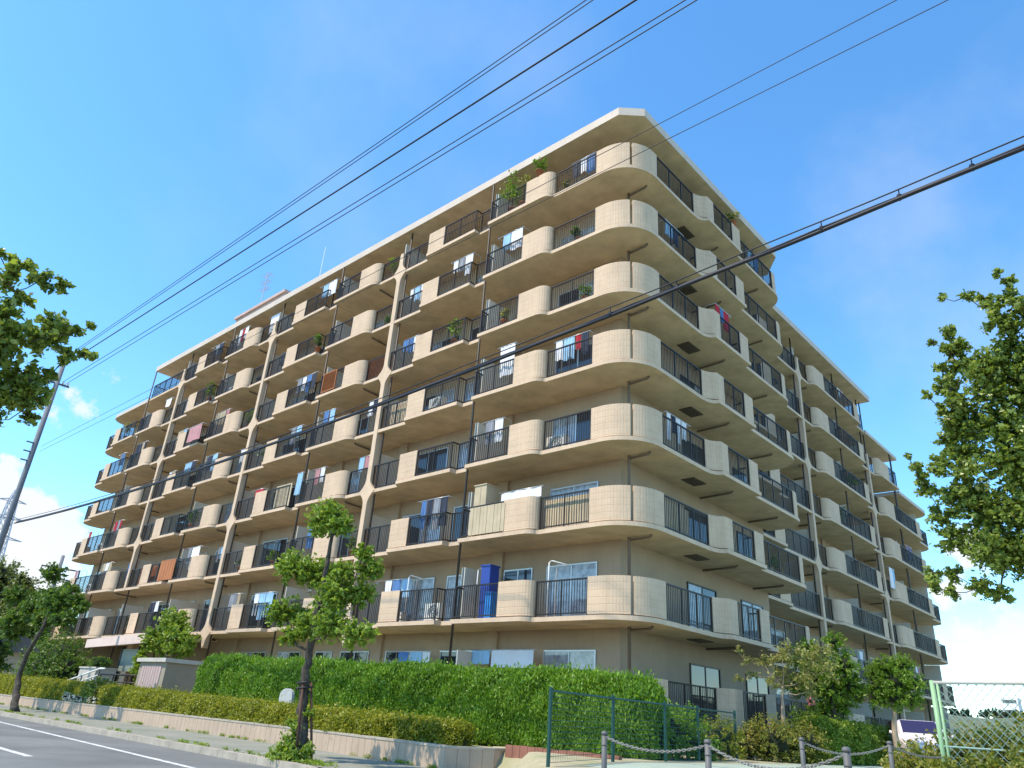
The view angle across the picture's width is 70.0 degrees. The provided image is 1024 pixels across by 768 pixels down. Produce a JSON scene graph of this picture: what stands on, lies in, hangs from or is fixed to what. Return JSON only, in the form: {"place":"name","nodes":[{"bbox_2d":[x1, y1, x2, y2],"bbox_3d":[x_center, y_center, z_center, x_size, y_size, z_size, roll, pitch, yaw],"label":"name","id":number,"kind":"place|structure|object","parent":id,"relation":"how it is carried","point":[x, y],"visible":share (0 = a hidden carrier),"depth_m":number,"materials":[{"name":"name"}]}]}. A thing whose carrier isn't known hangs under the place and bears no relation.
{"place":"outdoors","nodes":[
{"label":"outdoors","id":0,"kind":"place"},
{"bbox_2d":[0,716,271,767],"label":"road","id":1,"kind":"structure","parent":0,"point":[44,750],"depth_m":16.02,"materials":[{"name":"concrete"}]},
{"bbox_2d":[0,349,77,551],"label":"utility pole","id":2,"kind":"object","parent":1,"relation":"on","point":[14,502],"visible":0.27,"depth_m":39.23,"materials":[{"name":"concrete"}]},
{"bbox_2d":[79,0,585,347],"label":"power line","id":3,"kind":"object","parent":2,"relation":"attached to","point":[363,152],"visible":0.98,"depth_m":24.67,"materials":[{"name":"black rubber"}]},
{"bbox_2d":[81,0,592,348],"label":"power line","id":4,"kind":"object","parent":2,"relation":"attached to","point":[367,153],"visible":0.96,"depth_m":24.41,"materials":[{"name":"black rubber"}]},
{"bbox_2d":[65,0,685,380],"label":"power line","id":5,"kind":"object","parent":2,"relation":"attached to","point":[419,163],"visible":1,"depth_m":21.59,"materials":[{"name":"black rubber"}]},
{"bbox_2d":[63,0,696,385],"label":"power line","id":6,"kind":"object","parent":2,"relation":"attached to","point":[426,164],"visible":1,"depth_m":21.26,"materials":[{"name":"black rubber"}]},
{"bbox_2d":[0,247,98,426],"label":"roadside tree","id":7,"kind":"object","parent":1,"relation":"on","point":[25,392],"visible":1,"depth_m":7.46,"materials":[{"name":"green plant"}]},
{"bbox_2d":[0,722,194,767],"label":"road marking","id":8,"kind":"object","parent":1,"relation":"on","point":[12,751],"visible":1,"depth_m":16.17,"materials":[{"name":"paint"}]},
{"bbox_2d":[0,711,317,767],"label":"kerb","id":9,"kind":"structure","parent":1,"relation":"on","point":[236,756],"depth_m":18.66,"materials":[{"name":"concrete"}]},
{"bbox_2d":[0,704,426,767],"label":"pavement","id":10,"kind":"structure","parent":0,"point":[340,760],"depth_m":21.04,"materials":[{"name":"concrete"}]},
{"bbox_2d":[0,561,92,711],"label":"street tree","id":11,"kind":"object","parent":10,"relation":"on","point":[62,605],"visible":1,"depth_m":32.88,"materials":[{"name":"green plant"}]},
{"bbox_2d":[0,703,438,767],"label":"weeds","id":12,"kind":"object","parent":10,"relation":"on","point":[310,761],"visible":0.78,"depth_m":18.18,"materials":[{"name":"green plant"}]},
{"bbox_2d":[0,694,504,767],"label":"block wall","id":13,"kind":"structure","parent":10,"relation":"on","point":[421,754],"depth_m":19.99,"materials":[{"name":"concrete"}]},
{"bbox_2d":[0,671,478,746],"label":"clipped hedge","id":14,"kind":"object","parent":13,"relation":"on","point":[417,727],"visible":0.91,"depth_m":22.91,"materials":[{"name":"green plant"}]},
{"bbox_2d":[265,706,315,762],"bbox_3d":[-4.740,7.589,15.741,1.017,1.249,1.196,16,-27,-24],"label":"base shrub","id":15,"kind":"object","parent":10,"relation":"on","point":[289,749],"visible":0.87,"depth_m":15.55,"materials":[{"name":"green plant"}]},
{"bbox_2d":[261,495,384,758],"bbox_3d":[-4.291,5.377,16.683,4.539,5.916,1.488,-17,-32,39],"label":"street tree","id":16,"kind":"object","parent":10,"relation":"on","point":[334,590],"visible":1,"depth_m":16.62,"materials":[{"name":"green plant"}]},
{"bbox_2d":[0,0,1023,717],"label":"sky","id":17,"kind":"structure","parent":0,"point":[140,140],"materials":[{"name":"blue"}]},
{"bbox_2d":[492,746,826,767],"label":"plot ground","id":18,"kind":"structure","parent":0,"point":[533,760],"depth_m":15.07,"materials":[{"name":"concrete"}]},
{"bbox_2d":[505,745,621,759],"bbox_3d":[1.025,8.185,15.675,3.096,0.629,0.120,-17,-32,39],"label":"brick edging","id":19,"kind":"object","parent":18,"relation":"on","point":[515,751],"visible":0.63,"depth_m":16.24,"materials":[{"name":"brick"}]},
{"bbox_2d":[601,731,607,767],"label":"chain post","id":20,"kind":"object","parent":18,"relation":"on","point":[604,751],"visible":1,"depth_m":7.98,"materials":[{"name":"metal"}]},
{"bbox_2d":[606,736,704,752],"bbox_3d":[1.472,3.765,7.618,1.299,0.130,0.029,-19,-33,41],"label":"chain","id":21,"kind":"object","parent":20,"relation":"hanging from","point":[651,750],"visible":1,"depth_m":7.58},
{"bbox_2d":[546,687,737,766],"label":"fence","id":22,"kind":"object","parent":18,"relation":"on","point":[612,724],"visible":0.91,"depth_m":14.73,"materials":[{"name":"metal"}]},
{"bbox_2d":[663,699,722,760],"bbox_3d":[3.975,8.492,17.768,1.834,1.549,2.586,-17,-32,39],"label":"creeping shrub","id":23,"kind":"object","parent":18,"relation":"on","point":[675,736],"visible":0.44,"depth_m":17.46,"materials":[{"name":"plant"}]},
{"bbox_2d":[696,713,746,760],"bbox_3d":[5.355,9.132,18.771,1.356,1.264,1.342,-17,-32,39],"label":"round shrub","id":24,"kind":"object","parent":18,"relation":"on","point":[731,739],"visible":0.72,"depth_m":18.58,"materials":[{"name":"green plant"}]},
{"bbox_2d":[731,712,831,763],"bbox_3d":[7.522,10.087,20.581,3.293,1.577,1.893,13,-26,-19],"label":"round shrub","id":25,"kind":"object","parent":18,"relation":"on","point":[772,740],"visible":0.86,"depth_m":20.29,"materials":[{"name":"green plant"}]},
{"bbox_2d":[733,638,841,761],"bbox_3d":[8.087,9.175,21.354,3.087,3.415,1.268,-7,-27,24],"label":"ornamental tree","id":26,"kind":"object","parent":18,"relation":"on","point":[816,655],"visible":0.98,"depth_m":21.47,"materials":[{"name":"green plant"}]},
{"bbox_2d":[780,628,870,719],"bbox_3d":[9.890,9.785,23.045,2.600,3.954,1.802,0,-25,10],"label":"garden tree","id":27,"kind":"object","parent":18,"relation":"on","point":[834,692],"visible":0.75,"depth_m":22.93,"materials":[{"name":"green plant"}]},
{"bbox_2d":[789,712,894,765],"bbox_3d":[11.845,11.953,24.390,1.752,1.501,9.769,-17,-32,39],"label":"shrub hedge","id":28,"kind":"object","parent":18,"relation":"on","point":[854,736],"visible":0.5,"depth_m":22.01,"materials":[{"name":"green plant"}]},
{"bbox_2d":[787,701,821,728],"bbox_3d":[8.956,10.246,22.454,1.092,1.052,1.085,-17,-32,39],"label":"flowering shrub","id":29,"kind":"object","parent":28,"relation":"on","point":[811,708],"visible":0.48,"depth_m":22.45,"materials":[{"name":"green plant"}]},
{"bbox_2d":[841,746,851,767],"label":"chain post","id":30,"kind":"object","parent":18,"relation":"on","point":[845,750],"visible":1,"depth_m":5.92,"materials":[{"name":"metal"}]},
{"bbox_2d":[709,745,842,767],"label":"chain","id":31,"kind":"object","parent":30,"relation":"hanging from","point":[758,766],"visible":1,"depth_m":6.59,"materials":[{"name":"metal"}]},
{"bbox_2d":[859,652,929,763],"bbox_3d":[11.658,9.834,22.159,1.987,3.365,1.416,-17,-32,39],"label":"garden tree","id":32,"kind":"object","parent":18,"relation":"on","point":[894,680],"visible":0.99,"depth_m":22.29,"materials":[{"name":"green plant"}]},
{"bbox_2d":[877,711,1023,767],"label":"reddish shrub","id":33,"kind":"object","parent":18,"relation":"on","point":[971,759],"visible":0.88,"depth_m":10.27,"materials":[{"name":"green plant"}]},
{"bbox_2d":[903,266,1023,603],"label":"roadside tree","id":34,"kind":"object","parent":18,"relation":"on","point":[997,546],"visible":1,"depth_m":9.06,"materials":[{"name":"green plant"}]},
{"bbox_2d":[929,680,1023,767],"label":"chain link fence","id":35,"kind":"object","parent":18,"relation":"on","point":[942,745],"visible":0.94,"depth_m":10.15,"materials":[{"name":"metal"}]},
{"bbox_3d":[11.228,-5.098,7.178,0.400,19.150,1.600,-17,-32,39],"label":"utility pole","id":36,"kind":"object","parent":18,"relation":"on","visible":0},
{"bbox_2d":[89,0,636,349],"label":"power line","id":37,"kind":"object","parent":36,"relation":"attached to","point":[561,47],"visible":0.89,"depth_m":22.88,"materials":[{"name":"black rubber"}]},
{"bbox_2d":[46,0,896,443],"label":"power line","id":38,"kind":"object","parent":36,"relation":"attached to","point":[538,186],"visible":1,"depth_m":17.04,"materials":[{"name":"black rubber"}]},
{"bbox_2d":[39,0,947,451],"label":"power line","id":39,"kind":"object","parent":36,"relation":"attached to","point":[527,208],"visible":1,"depth_m":16.01,"materials":[{"name":"black rubber"}]},
{"bbox_2d":[13,136,1023,520],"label":"communication cable","id":40,"kind":"object","parent":36,"relation":"attached to","point":[617,304],"visible":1,"depth_m":13.99,"materials":[{"name":"black rubber"}]},
{"bbox_2d":[14,146,1023,523],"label":"communication cable","id":41,"kind":"object","parent":36,"relation":"attached to","point":[924,188],"visible":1,"depth_m":13.92,"materials":[{"name":"black rubber"}]},
{"bbox_2d":[16,144,1023,521],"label":"communication cable","id":42,"kind":"object","parent":36,"relation":"attached to","point":[576,326],"visible":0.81,"depth_m":14.67,"materials":[{"name":"black rubber"}]},
{"bbox_2d":[585,763,883,767],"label":"walkway","id":43,"kind":"structure","parent":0,"point":[663,765],"depth_m":14.91,"materials":[{"name":"concrete"}]},
{"bbox_2d":[886,719,953,758],"bbox_3d":[13.447,11.892,24.160,1.989,1.420,3.900,-2,-25,14],"label":"parked car","id":44,"kind":"object","parent":43,"relation":"on","point":[908,729],"visible":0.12,"depth_m":23.83,"materials":[{"name":"white paint"}]},
{"bbox_2d":[948,715,1023,752],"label":"hill","id":45,"kind":"structure","parent":0,"point":[978,722],"depth_m":68.43,"materials":[{"name":"plant"}]},
{"bbox_2d":[938,706,1023,717],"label":"treeline","id":46,"kind":"object","parent":45,"relation":"on","point":[985,713],"visible":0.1,"depth_m":78.18,"materials":[{"name":"plant"}]},
{"bbox_2d":[1000,697,1022,711],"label":"tower block","id":47,"kind":"structure","parent":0,"point":[1012,704],"depth_m":172.60,"materials":[{"name":"white paint"}]},
{"label":"garden ground","id":48,"kind":"structure","parent":0,"visible":0},
{"bbox_2d":[0,638,17,672],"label":"tree screen","id":49,"kind":"object","parent":48,"relation":"on","point":[6,649],"visible":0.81,"depth_m":51.41,"materials":[{"name":"green plant"}]},
{"bbox_2d":[0,490,25,560],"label":"lattice tower","id":50,"kind":"structure","parent":48,"relation":"on","point":[3,514],"depth_m":128.37,"materials":[{"name":"silver metal"}]},
{"bbox_2d":[0,635,38,674],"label":"house","id":51,"kind":"structure","parent":48,"relation":"on","point":[25,641],"depth_m":57.36,"materials":[{"name":"grey tile"}]},
{"bbox_2d":[0,555,43,634],"bbox_3d":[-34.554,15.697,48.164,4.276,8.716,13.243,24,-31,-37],"label":"garden tree","id":52,"kind":"object","parent":48,"relation":"on","point":[8,572],"visible":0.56,"depth_m":47.39,"materials":[{"name":"green plant"}]},
{"bbox_2d":[26,614,78,648],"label":"tree screen","id":53,"kind":"object","parent":48,"relation":"on","point":[32,635],"visible":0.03,"depth_m":69.38,"materials":[{"name":"green plant"}]},
{"bbox_2d":[12,629,93,680],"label":"round shrub","id":54,"kind":"object","parent":48,"relation":"on","point":[56,660],"visible":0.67,"depth_m":40.92,"materials":[{"name":"green plant"}]},
{"bbox_2d":[77,666,117,682],"bbox_3d":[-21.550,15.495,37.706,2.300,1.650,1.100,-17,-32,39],"label":"car","id":55,"kind":"object","parent":48,"relation":"on","point":[83,669],"visible":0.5,"depth_m":37.39,"materials":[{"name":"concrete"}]},
{"bbox_2d":[86,656,113,667],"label":"round shrub","id":56,"kind":"object","parent":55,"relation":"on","point":[100,661],"visible":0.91,"depth_m":37.96,"materials":[{"name":"green plant"}]},
{"bbox_2d":[80,676,114,703],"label":"round shrub","id":57,"kind":"object","parent":48,"relation":"on","point":[92,685],"visible":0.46,"depth_m":32.11,"materials":[{"name":"green plant"}]},
{"bbox_2d":[114,647,140,684],"bbox_3d":[-20.005,15.024,37.759,2.150,2.750,0.120,-17,-32,39],"label":"notice board","id":58,"kind":"object","parent":48,"relation":"on","point":[125,664],"visible":0.48,"depth_m":38.17,"materials":[{"name":"glass"}]},
{"bbox_2d":[128,605,201,681],"bbox_3d":[-16.708,12.943,34.892,5.421,4.609,2.027,-17,-32,39],"label":"garden tree","id":59,"kind":"object","parent":48,"relation":"on","point":[175,635],"visible":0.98,"depth_m":34.91,"materials":[{"name":"green plant"}]},
{"bbox_2d":[135,658,203,691],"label":"shed","id":60,"kind":"structure","parent":48,"relation":"on","point":[171,673],"depth_m":31.35,"materials":[{"name":"concrete"}]},
{"bbox_2d":[137,665,161,688],"bbox_3d":[-15.687,12.961,31.403,1.900,1.640,0.100,-17,-32,39],"label":"door","id":61,"kind":"structure","parent":60,"relation":"in","point":[149,675],"depth_m":31.54,"materials":[{"name":"metal"}]},
{"bbox_2d":[191,651,671,759],"bbox_3d":[-4.077,9.322,22.102,19.214,2.382,2.087,-15,-31,36],"label":"juniper hedge","id":62,"kind":"object","parent":48,"relation":"on","point":[498,706],"visible":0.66,"depth_m":18.84,"materials":[{"name":"plant"}]},
{"bbox_2d":[47,107,960,752],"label":"apartment building","id":63,"kind":"structure","parent":48,"relation":"on","point":[763,459],"depth_m":31.45,"materials":[{"name":"paint"}]},
{"bbox_2d":[157,558,176,580],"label":"balcony screen","id":64,"kind":"object","parent":63,"relation":"attached to","point":[166,570],"visible":1,"depth_m":41.72,"materials":[{"name":"fabric"}]},
{"bbox_2d":[186,422,209,442],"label":"laundry line","id":65,"kind":"object","parent":63,"relation":"hanging from","point":[194,432],"visible":0.96,"depth_m":45.33,"materials":[{"name":"fabric"}]},
{"bbox_2d":[246,593,277,628],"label":"window","id":66,"kind":"structure","parent":63,"relation":"in","point":[275,594],"depth_m":37.35,"materials":[{"name":"glass"}]},
{"bbox_2d":[252,591,281,625],"bbox_3d":[-11.466,10.519,33.965,1.800,1.614,0.503,-17,-32,39],"label":"laundry line","id":67,"kind":"object","parent":63,"relation":"on","point":[263,596],"visible":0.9,"depth_m":33.95,"materials":[{"name":"fabric"}]},
{"bbox_2d":[259,538,288,566],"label":"window","id":68,"kind":"structure","parent":63,"relation":"in","point":[284,540],"depth_m":38.64,"materials":[{"name":"glass"}]},
{"bbox_2d":[273,483,292,508],"bbox_3d":[-11.284,5.519,36.034,1.400,1.150,0.053,-17,-32,39],"label":"balcony screen","id":69,"kind":"object","parent":63,"relation":"attached to","point":[283,495],"visible":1,"depth_m":35.95,"materials":[{"name":"beige fabric"}]},
{"bbox_2d":[296,371,323,400],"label":"laundry line","id":70,"kind":"object","parent":63,"relation":"on","point":[304,379],"visible":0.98,"depth_m":38.54,"materials":[{"name":"fabric"}]},
{"bbox_2d":[321,369,337,392],"bbox_3d":[-9.186,-0.142,36.754,1.150,1.060,0.054,-17,-32,39],"label":"lattice screen","id":71,"kind":"object","parent":63,"relation":"attached to","point":[329,377],"visible":1,"depth_m":36.72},
{"bbox_2d":[340,651,369,662],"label":"window","id":72,"kind":"structure","parent":63,"relation":"in","point":[363,655],"depth_m":31.12,"materials":[{"name":"glass"}]},
{"bbox_2d":[375,578,419,596],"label":"laundry line","id":73,"kind":"object","parent":63,"relation":"on","point":[396,586],"visible":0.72,"depth_m":28.96,"materials":[{"name":"fabric"}]},
{"bbox_2d":[387,651,439,662],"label":"laundry line","id":74,"kind":"object","parent":63,"relation":"hanging from","point":[414,655],"visible":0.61,"depth_m":27.47,"materials":[{"name":"fabric"}]},
{"bbox_2d":[400,577,434,620],"bbox_3d":[-4.098,8.992,29.951,2.500,1.940,0.070,-17,-32,39],"label":"window","id":75,"kind":"structure","parent":63,"relation":"in","point":[427,583],"depth_m":29.79,"materials":[{"name":"glass"}]},
{"bbox_2d":[403,511,439,545],"bbox_3d":[-3.916,6.449,31.108,2.500,1.940,0.070,-17,-32,39],"label":"window","id":76,"kind":"structure","parent":63,"relation":"in","point":[415,515],"depth_m":31.19,"materials":[{"name":"glass"}]},
{"bbox_2d":[417,447,448,475],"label":"window","id":77,"kind":"structure","parent":63,"relation":"in","point":[441,449],"depth_m":32.28,"materials":[{"name":"glass"}]},
{"bbox_2d":[424,603,445,620],"bbox_3d":[-2.815,8.306,26.527,0.780,0.640,0.320,-17,-32,39],"label":"air conditioner","id":78,"kind":"object","parent":63,"relation":"on","point":[432,609],"visible":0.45,"depth_m":26.40,"materials":[{"name":"white plastic"}]},
{"bbox_2d":[418,495,457,540],"bbox_3d":[-2.955,5.302,28.128,1.800,1.763,0.509,-17,-32,39],"label":"laundry line","id":79,"kind":"object","parent":63,"relation":"on","point":[436,507],"visible":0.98,"depth_m":28.04,"materials":[{"name":"fabric"}]},
{"bbox_2d":[444,575,460,620],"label":"window","id":80,"kind":"structure","parent":63,"relation":"in","point":[451,580],"depth_m":28.62,"materials":[{"name":"glass"}]},
{"bbox_2d":[451,505,467,541],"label":"window","id":81,"kind":"structure","parent":63,"relation":"in","point":[459,509],"depth_m":29.81,"materials":[{"name":"glass"}]},
{"bbox_2d":[451,252,480,283],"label":"laundry line","id":82,"kind":"object","parent":63,"relation":"on","point":[469,257],"visible":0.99,"depth_m":32.59,"materials":[{"name":"fabric"}]},
{"bbox_2d":[471,483,500,536],"bbox_3d":[-0.961,4.692,26.653,0.660,1.950,0.760,-17,-32,39],"label":"storage locker","id":83,"kind":"object","parent":63,"relation":"on","point":[486,493],"visible":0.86,"depth_m":26.67,"materials":[{"name":"beige metal"}]},
{"bbox_2d":[468,502,505,535],"bbox_3d":[-0.886,4.780,25.832,1.700,1.000,0.053,-17,-32,39],"label":"balcony screen","id":84,"kind":"object","parent":63,"relation":"attached to","point":[487,519],"visible":1,"depth_m":25.80,"materials":[{"name":"beige fabric"}]},
{"bbox_2d":[478,564,500,617],"bbox_3d":[-0.754,7.181,25.209,0.760,1.860,0.660,-17,-32,39],"label":"storage cabinet","id":85,"kind":"object","parent":63,"relation":"on","point":[489,573],"visible":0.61,"depth_m":25.27,"materials":[{"name":"blue plastic"}]},
{"bbox_2d":[481,417,511,456],"bbox_3d":[-0.619,2.155,27.441,1.200,1.614,0.498,-17,-32,39],"label":"laundry line","id":86,"kind":"object","parent":63,"relation":"on","point":[490,424],"visible":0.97,"depth_m":27.41,"materials":[{"name":"fabric"}]},
{"bbox_2d":[466,649,543,667],"bbox_3d":[-0.339,9.939,24.567,3.200,1.933,0.502,-17,-32,39],"label":"laundry line","id":87,"kind":"object","parent":63,"relation":"on","point":[510,657],"visible":0.89,"depth_m":24.53,"materials":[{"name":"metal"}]},
{"bbox_2d":[498,342,523,384],"bbox_3d":[-0.101,-0.601,28.440,1.000,1.913,0.507,-17,-32,39],"label":"laundry line","id":88,"kind":"object","parent":63,"relation":"on","point":[506,371],"visible":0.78,"depth_m":28.40,"materials":[{"name":"fabric"}]},
{"bbox_2d":[498,170,525,209],"bbox_3d":[0.061,-8.252,32.148,1.240,2.137,1.264,18,-28,-29],"label":"potted plant","id":89,"kind":"object","parent":63,"relation":"on","point":[514,192],"visible":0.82,"depth_m":32.06,"materials":[{"name":"green plant"}]},
{"bbox_2d":[498,226,530,263],"bbox_3d":[0.036,-5.579,30.847,1.500,1.763,0.511,-17,-32,39],"label":"laundry line","id":90,"kind":"object","parent":63,"relation":"on","point":[516,235],"visible":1,"depth_m":30.80,"materials":[{"name":"fabric"}]},
{"bbox_2d":[503,568,532,616],"bbox_3d":[0.177,7.655,26.345,1.400,1.940,0.070,-17,-32,39],"label":"window","id":91,"kind":"structure","parent":63,"relation":"in","point":[526,573],"depth_m":26.63,"materials":[{"name":"glass"}]},
{"bbox_2d":[499,485,550,500],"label":"laundry line","id":92,"kind":"object","parent":63,"relation":"on","point":[533,491],"visible":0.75,"depth_m":25.80,"materials":[{"name":"fabric"}]},
{"bbox_2d":[544,493,588,528],"bbox_3d":[1.816,4.236,24.213,1.900,1.000,0.053,-17,-32,39],"label":"balcony screen","id":93,"kind":"object","parent":63,"relation":"attached to","point":[567,506],"visible":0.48,"depth_m":24.20,"materials":[{"name":"beige fabric"}]},
{"bbox_2d":[543,650,595,669],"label":"window","id":94,"kind":"structure","parent":63,"relation":"in","point":[584,657],"depth_m":23.88,"materials":[{"name":"glass"}]},
{"bbox_2d":[544,561,597,616],"bbox_3d":[1.999,7.085,24.809,2.180,1.940,0.070,-17,-32,39],"label":"window","id":95,"kind":"structure","parent":63,"relation":"in","point":[577,570],"depth_m":24.91,"materials":[{"name":"glass"}]},
{"bbox_2d":[553,412,589,443],"bbox_3d":[2.361,1.999,27.124,2.180,1.940,0.070,-17,-32,39],"label":"window","id":96,"kind":"structure","parent":63,"relation":"in","point":[588,415],"depth_m":27.31,"materials":[{"name":"glass"}]},
{"bbox_2d":[555,343,591,374],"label":"window","id":97,"kind":"structure","parent":63,"relation":"in","point":[564,363],"depth_m":28.54,"materials":[{"name":"glass"}]},
{"bbox_2d":[554,330,595,371],"bbox_3d":[2.308,-0.972,26.887,1.700,1.614,0.508,-17,-32,39],"label":"laundry line","id":98,"kind":"object","parent":63,"relation":"on","point":[570,340],"visible":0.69,"depth_m":26.93,"materials":[{"name":"fabric"}]},
{"bbox_2d":[551,481,598,499],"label":"window","id":99,"kind":"structure","parent":63,"relation":"in","point":[585,486],"depth_m":26.30,"materials":[{"name":"glass"}]},
{"bbox_2d":[558,281,592,306],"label":"window","id":100,"kind":"structure","parent":63,"relation":"in","point":[560,303],"depth_m":30.02,"materials":[{"name":"glass"}]},
{"bbox_2d":[571,151,596,181],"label":"laundry line","id":101,"kind":"object","parent":63,"relation":"on","point":[592,161],"visible":0.6,"depth_m":30.11,"materials":[{"name":"fabric"}]},
{"bbox_2d":[661,411,690,444],"bbox_3d":[5.798,2.021,26.180,0.511,1.644,1.752,-17,-32,39],"label":"laundry line","id":102,"kind":"object","parent":63,"relation":"on","point":[678,420],"visible":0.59,"depth_m":26.09,"materials":[{"name":"fabric"}]},
{"bbox_2d":[664,500,688,537],"bbox_3d":[5.388,4.493,24.220,0.053,1.000,1.800,-17,-32,39],"label":"balcony screen","id":103,"kind":"object","parent":63,"relation":"attached to","point":[676,518],"visible":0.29,"depth_m":24.26,"materials":[{"name":"beige fabric"}]},
{"bbox_2d":[685,507,706,544],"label":"window","id":104,"kind":"structure","parent":63,"relation":"in","point":[685,507],"depth_m":28.35,"materials":[{"name":"blue glass"}]},
{"bbox_2d":[687,581,716,631],"bbox_3d":[7.068,8.483,27.087,0.070,1.940,2.200,-17,-32,39],"label":"window","id":105,"kind":"structure","parent":63,"relation":"in","point":[690,586],"depth_m":27.07,"materials":[{"name":"glass"}]},
{"bbox_2d":[689,663,721,722],"bbox_3d":[6.887,11.026,25.929,0.070,1.940,2.200,-17,-32,39],"label":"window","id":106,"kind":"structure","parent":63,"relation":"in","point":[701,675],"depth_m":25.97,"materials":[{"name":"glass"}]},
{"bbox_2d":[741,599,763,640],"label":"window","id":107,"kind":"structure","parent":63,"relation":"in","point":[742,601],"depth_m":29.78,"materials":[{"name":"glass"}]},
{"bbox_2d":[745,674,769,727],"bbox_3d":[9.683,12.488,28.702,0.070,1.940,2.000,-17,-32,39],"label":"window","id":108,"kind":"structure","parent":63,"relation":"in","point":[755,685],"depth_m":28.73,"materials":[{"name":"glass"}]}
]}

